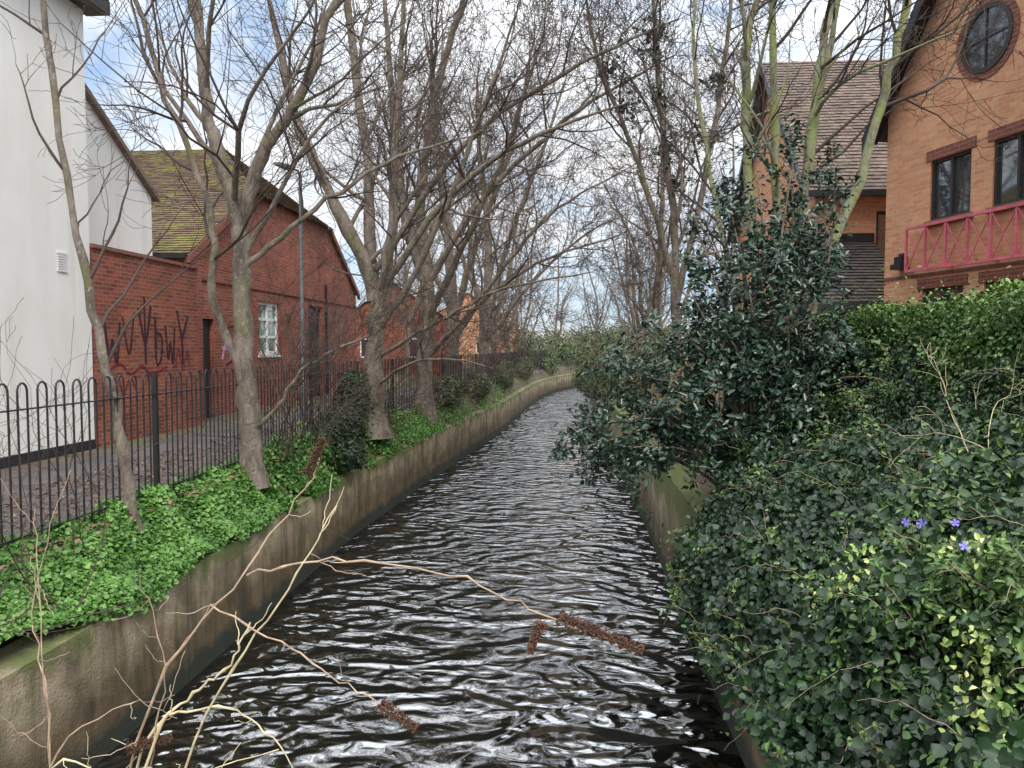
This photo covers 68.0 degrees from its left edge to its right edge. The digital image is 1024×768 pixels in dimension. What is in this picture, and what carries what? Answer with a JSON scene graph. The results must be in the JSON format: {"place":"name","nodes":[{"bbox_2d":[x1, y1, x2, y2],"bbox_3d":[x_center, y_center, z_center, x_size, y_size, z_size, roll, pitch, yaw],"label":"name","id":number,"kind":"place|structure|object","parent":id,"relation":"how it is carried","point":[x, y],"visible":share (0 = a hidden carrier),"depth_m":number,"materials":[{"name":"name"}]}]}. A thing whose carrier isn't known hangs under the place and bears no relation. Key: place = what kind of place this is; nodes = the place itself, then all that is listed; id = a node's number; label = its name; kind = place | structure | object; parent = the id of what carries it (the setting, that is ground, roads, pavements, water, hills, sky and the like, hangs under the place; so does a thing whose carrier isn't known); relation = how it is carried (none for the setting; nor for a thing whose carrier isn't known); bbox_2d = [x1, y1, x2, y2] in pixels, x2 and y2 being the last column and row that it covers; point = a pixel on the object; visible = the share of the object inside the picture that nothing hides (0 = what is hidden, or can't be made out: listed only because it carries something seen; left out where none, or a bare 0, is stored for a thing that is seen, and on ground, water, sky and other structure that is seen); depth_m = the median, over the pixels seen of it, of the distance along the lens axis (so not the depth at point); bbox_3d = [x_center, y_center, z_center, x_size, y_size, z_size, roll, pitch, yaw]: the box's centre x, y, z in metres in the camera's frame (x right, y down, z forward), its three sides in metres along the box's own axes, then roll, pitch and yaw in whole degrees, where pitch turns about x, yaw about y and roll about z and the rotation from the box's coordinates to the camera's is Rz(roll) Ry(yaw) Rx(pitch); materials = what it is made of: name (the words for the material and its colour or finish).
{"place":"outdoors","nodes":[
{"label":"outdoors","id":0,"kind":"place"},
{"bbox_2d":[0,349,715,656],"bbox_3d":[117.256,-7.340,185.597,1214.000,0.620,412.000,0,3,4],"label":"ground","id":1,"kind":"structure","parent":0,"point":[704,488],"depth_m":15.30,"materials":[{"name":"soil"}]},
{"bbox_2d":[0,0,94,457],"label":"walls","id":2,"kind":"structure","parent":1,"relation":"on","point":[35,232],"depth_m":11.59,"materials":[{"name":"white paint"}]},
{"bbox_2d":[0,251,95,468],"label":"window and vent","id":3,"kind":"structure","parent":2,"relation":"attached to","point":[14,461],"depth_m":11.90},
{"bbox_2d":[69,0,109,15],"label":"eaves and gutter","id":4,"kind":"object","parent":2,"relation":"attached to","point":[88,10],"visible":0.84,"depth_m":12.55,"materials":[{"name":"black paint"}]},
{"bbox_2d":[85,98,152,429],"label":"wing","id":5,"kind":"structure","parent":1,"relation":"on","point":[134,238],"depth_m":14.85,"materials":[{"name":"white paint"}]},
{"bbox_2d":[85,83,159,201],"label":"roof","id":6,"kind":"structure","parent":5,"relation":"on","point":[123,147],"depth_m":14.98,"materials":[{"name":"tile"}]},
{"bbox_2d":[89,243,199,447],"bbox_3d":[-7.366,-0.682,14.748,0.875,3.570,3.720,0,3,4],"label":"brickwork","id":7,"kind":"object","parent":1,"relation":"on","point":[115,273],"visible":0.71,"depth_m":14.51,"materials":[{"name":"red brick"}]},
{"bbox_2d":[104,296,189,392],"bbox_3d":[-6.963,-0.778,14.655,0.006,1.799,2.978,0,3,4],"label":"graffiti","id":8,"kind":"object","parent":7,"relation":"attached to","point":[145,337],"visible":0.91,"depth_m":14.53,"materials":[{"name":"black paint"}]},
{"bbox_2d":[0,454,289,648],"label":"ground cover plant","id":9,"kind":"object","parent":1,"relation":"on","point":[114,579],"visible":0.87,"depth_m":7.45,"materials":[{"name":"green plant"}]},
{"bbox_2d":[0,0,303,534],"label":"sapling tree","id":10,"kind":"object","parent":1,"relation":"on","point":[122,448],"visible":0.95,"depth_m":7.81,"materials":[{"name":"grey plant"}]},
{"bbox_2d":[0,301,349,650],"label":"bare shrub","id":11,"kind":"object","parent":1,"relation":"on","point":[22,553],"visible":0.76,"depth_m":5.96,"materials":[{"name":"brown plant"}]},
{"bbox_2d":[163,193,356,418],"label":"walls","id":12,"kind":"structure","parent":1,"relation":"on","point":[282,254],"depth_m":22.69,"materials":[{"name":"red brick"}]},
{"bbox_2d":[151,190,241,253],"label":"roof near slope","id":13,"kind":"structure","parent":12,"relation":"on","point":[180,236],"depth_m":18.99,"materials":[{"name":"tile"}]},
{"bbox_2d":[132,149,245,190],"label":"roof","id":14,"kind":"structure","parent":13,"relation":"on","point":[159,170],"depth_m":22.49,"materials":[{"name":"tile"}]},
{"bbox_2d":[221,325,234,365],"bbox_3d":[-7.216,-0.985,19.954,0.006,1.100,1.856,0,3,4],"label":"graffiti","id":15,"kind":"object","parent":12,"relation":"attached to","point":[223,352],"visible":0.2,"depth_m":19.35,"materials":[{"name":"pink paint"}]},
{"bbox_2d":[152,215,359,299],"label":"verges and gutter","id":16,"kind":"object","parent":12,"relation":"on","point":[204,243],"visible":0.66,"depth_m":18.56,"materials":[{"name":"plastic"}]},
{"bbox_2d":[203,285,328,416],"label":"windows and doors","id":17,"kind":"structure","parent":12,"relation":"attached to","point":[267,317],"depth_m":22.08,"materials":[{"name":"white glass"}]},
{"bbox_2d":[225,150,333,229],"bbox_3d":[-7.943,-6.442,24.169,2.490,2.086,6.916,0,3,4],"label":"roof half hip","id":18,"kind":"object","parent":12,"relation":"on","point":[291,204],"visible":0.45,"depth_m":24.20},
{"bbox_2d":[0,350,546,547],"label":"metal railing fence","id":19,"kind":"object","parent":1,"relation":"on","point":[155,426],"visible":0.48,"depth_m":8.54,"materials":[{"name":"black metal"}]},
{"bbox_2d":[0,0,567,489],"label":"bare tree","id":20,"kind":"object","parent":1,"relation":"on","point":[240,348],"visible":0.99,"depth_m":10.41,"materials":[{"name":"grey plant"}]},
{"bbox_2d":[1,364,571,535],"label":"footpath","id":21,"kind":"structure","parent":1,"relation":"on","point":[53,474],"depth_m":10.36,"materials":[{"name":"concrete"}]},
{"bbox_2d":[0,384,501,570],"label":"leaf litter","id":22,"kind":"object","parent":21,"relation":"on","point":[170,502],"visible":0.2,"depth_m":9.38,"materials":[{"name":"brown plant"}]},
{"bbox_2d":[274,162,306,418],"bbox_3d":[-5.155,-2.107,17.680,0.184,5.920,0.794,2,3,33],"label":"street lamp","id":23,"kind":"object","parent":21,"relation":"on","point":[300,258],"visible":0.39,"depth_m":17.88,"materials":[{"name":"metal"}]},
{"bbox_2d":[0,436,644,767],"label":"buddleia shrub","id":24,"kind":"object","parent":1,"relation":"on","point":[148,742],"visible":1,"depth_m":1.70,"materials":[{"name":"brown plant"}]},
{"bbox_2d":[126,143,544,473],"bbox_3d":[-2.906,-0.676,18.382,7.356,5.837,17.180,0,3,4],"label":"bare shrub","id":25,"kind":"object","parent":1,"relation":"on","point":[311,406],"visible":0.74,"depth_m":12.95,"materials":[{"name":"brown plant"}]},
{"bbox_2d":[319,367,378,471],"bbox_3d":[-3.176,0.628,14.537,1.064,1.848,2.706,0,3,-3],"label":"evergreen shrub","id":26,"kind":"object","parent":1,"relation":"on","point":[353,463],"visible":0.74,"depth_m":14.28,"materials":[{"name":"green plant"}]},
{"bbox_2d":[240,378,523,513],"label":"weeds","id":27,"kind":"object","parent":1,"relation":"on","point":[317,487],"visible":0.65,"depth_m":12.99,"materials":[{"name":"green plant"}]},
{"bbox_2d":[343,108,444,376],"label":"bare tree","id":28,"kind":"object","parent":1,"relation":"on","point":[404,280],"visible":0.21,"depth_m":42.17,"materials":[{"name":"brown plant"}]},
{"bbox_2d":[379,193,456,315],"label":"bare tree","id":29,"kind":"object","parent":1,"relation":"on","point":[417,289],"visible":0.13,"depth_m":62.05,"materials":[{"name":"brown plant"}]},
{"bbox_2d":[406,231,458,309],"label":"bare tree","id":30,"kind":"object","parent":1,"relation":"on","point":[440,275],"visible":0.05,"depth_m":83.56,"materials":[{"name":"brown plant"}]},
{"bbox_2d":[0,373,896,767],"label":"river wall","id":31,"kind":"structure","parent":1,"relation":"on","point":[86,683],"depth_m":8.27,"materials":[{"name":"concrete"}]},
{"bbox_2d":[440,293,517,363],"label":"distant brick house","id":32,"kind":"structure","parent":1,"relation":"on","point":[471,324],"depth_m":71.35,"materials":[{"name":"brick"}]},
{"bbox_2d":[434,355,532,407],"bbox_3d":[-0.456,-0.425,36.519,1.797,1.837,28.598,0,3,5],"label":"evergreen shrub","id":33,"kind":"object","parent":1,"relation":"on","point":[455,381],"visible":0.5,"depth_m":28.01,"materials":[{"name":"green plant"}]},
{"bbox_2d":[428,84,550,352],"bbox_3d":[-1.334,-7.816,39.265,6.982,15.968,8.023,0,3,4],"label":"bare tree","id":34,"kind":"object","parent":1,"relation":"on","point":[509,271],"visible":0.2,"depth_m":39.76,"materials":[{"name":"brown plant"}]},
{"bbox_2d":[466,213,532,343],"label":"bare tree","id":35,"kind":"object","parent":1,"relation":"on","point":[505,302],"visible":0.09,"depth_m":70.17,"materials":[{"name":"brown plant"}]},
{"bbox_2d":[464,160,549,351],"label":"bare tree","id":36,"kind":"object","parent":1,"relation":"on","point":[517,304],"visible":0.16,"depth_m":47.87,"materials":[{"name":"brown plant"}]},
{"bbox_2d":[313,0,703,393],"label":"bare tree","id":37,"kind":"object","parent":1,"relation":"on","point":[446,238],"visible":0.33,"depth_m":25.59,"materials":[{"name":"brown plant"}]},
{"bbox_2d":[211,0,806,439],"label":"bare tree","id":38,"kind":"object","parent":1,"relation":"on","point":[367,256],"visible":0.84,"depth_m":15.17,"materials":[{"name":"grey plant"}]},
{"bbox_2d":[280,0,756,423],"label":"bare tree","id":39,"kind":"object","parent":1,"relation":"on","point":[481,202],"visible":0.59,"depth_m":19.86,"materials":[{"name":"grey plant"}]},
{"bbox_2d":[497,219,549,342],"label":"bare tree","id":40,"kind":"object","parent":1,"relation":"on","point":[521,304],"visible":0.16,"depth_m":89.95,"materials":[{"name":"brown plant"}]},
{"bbox_2d":[499,205,570,349],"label":"bare tree","id":41,"kind":"object","parent":1,"relation":"on","point":[525,322],"visible":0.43,"depth_m":55.64,"materials":[{"name":"brown plant"}]},
{"bbox_2d":[366,0,704,380],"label":"bare tree","id":42,"kind":"object","parent":1,"relation":"on","point":[488,249],"visible":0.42,"depth_m":32.26,"materials":[{"name":"grey plant"}]},
{"bbox_2d":[406,275,705,421],"bbox_3d":[1.666,-1.405,31.230,12.704,5.940,22.014,-2,3,-34],"label":"bare shrub","id":43,"kind":"object","parent":1,"relation":"on","point":[568,339],"visible":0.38,"depth_m":26.67,"materials":[{"name":"brown plant"}]},
{"bbox_2d":[525,208,590,360],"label":"bare tree","id":44,"kind":"object","parent":1,"relation":"on","point":[563,303],"visible":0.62,"depth_m":73.79,"materials":[{"name":"brown plant"}]},
{"bbox_2d":[513,319,655,373],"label":"evergreen shrub","id":45,"kind":"object","parent":1,"relation":"on","point":[561,357],"visible":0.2,"depth_m":68.37,"materials":[{"name":"green plant"}]},
{"bbox_2d":[559,216,621,347],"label":"bare tree","id":46,"kind":"object","parent":1,"relation":"on","point":[597,324],"visible":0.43,"depth_m":85.20,"materials":[{"name":"brown plant"}]},
{"bbox_2d":[520,318,704,353],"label":"distant trees","id":47,"kind":"object","parent":1,"relation":"on","point":[558,329],"visible":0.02,"depth_m":147.69,"materials":[{"name":"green plant"}]},
{"bbox_2d":[580,167,670,347],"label":"bare tree","id":48,"kind":"object","parent":1,"relation":"on","point":[625,309],"visible":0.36,"depth_m":45.34,"materials":[{"name":"brown plant"}]},
{"bbox_2d":[582,107,686,380],"bbox_3d":[6.313,-6.574,36.872,5.585,13.671,6.418,-1,3,-10],"label":"bare tree","id":49,"kind":"object","parent":1,"relation":"on","point":[634,309],"visible":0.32,"depth_m":36.47,"materials":[{"name":"grey plant"}]},
{"bbox_2d":[604,197,671,329],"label":"bare tree","id":50,"kind":"object","parent":1,"relation":"on","point":[630,277],"visible":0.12,"depth_m":99.00,"materials":[{"name":"brown plant"}]},
{"bbox_2d":[571,315,707,409],"bbox_3d":[7.629,-1.215,47.349,6.864,4.392,49.762,1,3,11],"label":"evergreen shrub","id":51,"kind":"object","parent":1,"relation":"on","point":[592,393],"visible":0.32,"depth_m":28.64,"materials":[{"name":"green plant"}]},
{"bbox_2d":[475,0,812,355],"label":"bare tree","id":52,"kind":"object","parent":1,"relation":"on","point":[677,279],"visible":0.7,"depth_m":16.44,"materials":[{"name":"grey plant"}]},
{"bbox_2d":[598,9,736,209],"bbox_3d":[3.372,-6.084,16.379,3.110,4.518,1.214,0,3,4],"label":"climbing ivy","id":53,"kind":"object","parent":52,"relation":"attached to","point":[673,181],"visible":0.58,"depth_m":16.37,"materials":[{"name":"green plant"}]},
{"bbox_2d":[560,0,741,356],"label":"bare tree","id":54,"kind":"object","parent":1,"relation":"on","point":[659,277],"visible":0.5,"depth_m":27.07,"materials":[{"name":"brown plant"}]},
{"bbox_2d":[629,152,708,328],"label":"bare tree","id":55,"kind":"object","parent":1,"relation":"on","point":[662,311],"visible":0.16,"depth_m":53.47,"materials":[{"name":"grey plant"}]},
{"bbox_2d":[651,358,727,454],"bbox_3d":[3.189,0.360,14.639,0.070,1.620,9.000,0,3,4],"label":"timber fence","id":56,"kind":"object","parent":1,"relation":"on","point":[716,395],"visible":0.05,"depth_m":13.87,"materials":[{"name":"brown wood"}]},
{"bbox_2d":[678,51,740,321],"bbox_3d":[9.843,-6.609,32.867,7.372,14.214,6.282,-1,3,-24],"label":"bare tree","id":57,"kind":"object","parent":1,"relation":"on","point":[733,175],"visible":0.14,"depth_m":32.46,"materials":[{"name":"brown plant"}]},
{"bbox_2d":[545,110,876,523],"bbox_3d":[2.611,-0.997,9.154,3.980,5.190,2.482,-2,3,-28],"label":"laurel tree","id":58,"kind":"object","parent":1,"relation":"on","point":[757,345],"visible":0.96,"depth_m":9.05,"materials":[{"name":"green plant"}]},
{"bbox_2d":[697,226,731,331],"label":"bare tree","id":59,"kind":"object","parent":1,"relation":"on","point":[710,292],"visible":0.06,"depth_m":67.87,"materials":[{"name":"grey plant"}]},
{"bbox_2d":[533,0,1023,335],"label":"mossy tree","id":60,"kind":"object","parent":1,"relation":"on","point":[822,67],"visible":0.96,"depth_m":10.46,"materials":[{"name":"green plant"}]},
{"bbox_2d":[702,307,885,479],"bbox_3d":[3.502,0.076,10.637,2.196,2.522,4.900,0,3,4],"label":"evergreen shrub","id":61,"kind":"object","parent":1,"relation":"on","point":[851,359],"visible":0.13,"depth_m":9.16,"materials":[{"name":"green plant"}]},
{"bbox_2d":[647,304,1023,767],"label":"ivy bank","id":62,"kind":"structure","parent":1,"relation":"on","point":[806,727],"depth_m":5.01,"materials":[{"name":"green plant"}]},
{"bbox_2d":[659,305,1023,767],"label":"bramble shoots","id":63,"kind":"object","parent":62,"relation":"on","point":[1007,709],"visible":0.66,"depth_m":5.20,"materials":[{"name":"green twig bark"}]},
{"bbox_2d":[763,410,1023,767],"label":"periwinkle","id":64,"kind":"object","parent":62,"relation":"on","point":[997,744],"depth_m":4.16,"materials":[{"name":"green plant"}]},
{"bbox_2d":[805,531,1023,738],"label":"variegated shrub","id":65,"kind":"object","parent":62,"relation":"on","point":[946,643],"visible":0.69,"depth_m":3.54,"materials":[{"name":"green plant"}]},
{"bbox_2d":[889,338,1023,479],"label":"bare shrub","id":66,"kind":"object","parent":62,"relation":"on","point":[966,447],"visible":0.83,"depth_m":5.47,"materials":[{"name":"beige plant"}]},
{"bbox_2d":[794,255,1023,411],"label":"clipped hedge","id":67,"kind":"object","parent":1,"relation":"on","point":[955,325],"visible":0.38,"depth_m":7.38,"materials":[{"name":"green plant"}]},
{"bbox_2d":[884,0,1023,304],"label":"walls","id":68,"kind":"structure","parent":1,"relation":"on","point":[914,151],"depth_m":13.21,"materials":[{"name":"orange brick"}]},
{"bbox_2d":[861,0,916,142],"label":"roof slope","id":69,"kind":"structure","parent":68,"relation":"on","point":[884,136],"depth_m":14.94,"materials":[{"name":"tile"}]},
{"bbox_2d":[861,0,936,155],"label":"roof slope bargeboard","id":70,"kind":"object","parent":69,"relation":"attached to","point":[927,3],"visible":0.55,"depth_m":13.92,"materials":[{"name":"black paint"}]},
{"bbox_2d":[890,253,908,269],"bbox_3d":[7.310,-2.307,14.318,0.200,0.300,0.280,-1,3,-10],"label":"wall lamp","id":71,"kind":"object","parent":68,"relation":"attached to","point":[898,264],"visible":0.86,"depth_m":14.26,"materials":[{"name":"black metal"}]},
{"bbox_2d":[904,201,1023,272],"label":"balcony rail","id":72,"kind":"object","parent":68,"relation":"attached to","point":[989,254],"visible":0.99,"depth_m":12.61,"materials":[{"name":"red paint"}]},
{"bbox_2d":[923,0,1023,304],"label":"windows","id":73,"kind":"structure","parent":68,"relation":"attached to","point":[951,183],"depth_m":12.42,"materials":[{"name":"black glass"}]},
{"bbox_2d":[356,284,458,373],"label":"distant brick house","id":74,"kind":"structure","parent":0,"point":[390,335],"depth_m":46.10,"materials":[{"name":"brick"}]},
{"bbox_2d":[93,387,745,767],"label":"river water","id":75,"kind":"structure","parent":0,"point":[511,511],"depth_m":8.85,"materials":[{"name":"black liquid"}]},
{"bbox_2d":[83,0,915,347],"label":"sky","id":76,"kind":"structure","parent":0,"point":[800,53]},
{"bbox_2d":[729,76,766,242],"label":"wing roof","id":77,"kind":"structure","parent":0,"point":[739,195],"depth_m":22.63,"materials":[{"name":"brown tile"}]},
{"bbox_2d":[738,92,885,346],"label":"wing walls","id":78,"kind":"structure","parent":0,"point":[868,214],"depth_m":17.35,"materials":[{"name":"orange brick"}]},
{"bbox_2d":[726,64,885,321],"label":"wing trim","id":79,"kind":"structure","parent":78,"relation":"attached to","point":[861,238],"depth_m":17.24,"materials":[{"name":"brown wood"}]},
{"bbox_2d":[799,242,884,301],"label":"canopy roof","id":80,"kind":"structure","parent":79,"relation":"on","point":[863,275],"depth_m":15.97,"materials":[{"name":"tile"}]},
{"bbox_2d":[762,59,888,189],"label":"wing roof","id":81,"kind":"structure","parent":78,"relation":"on","point":[845,102],"depth_m":19.16,"materials":[{"name":"brown tile"}]}
]}

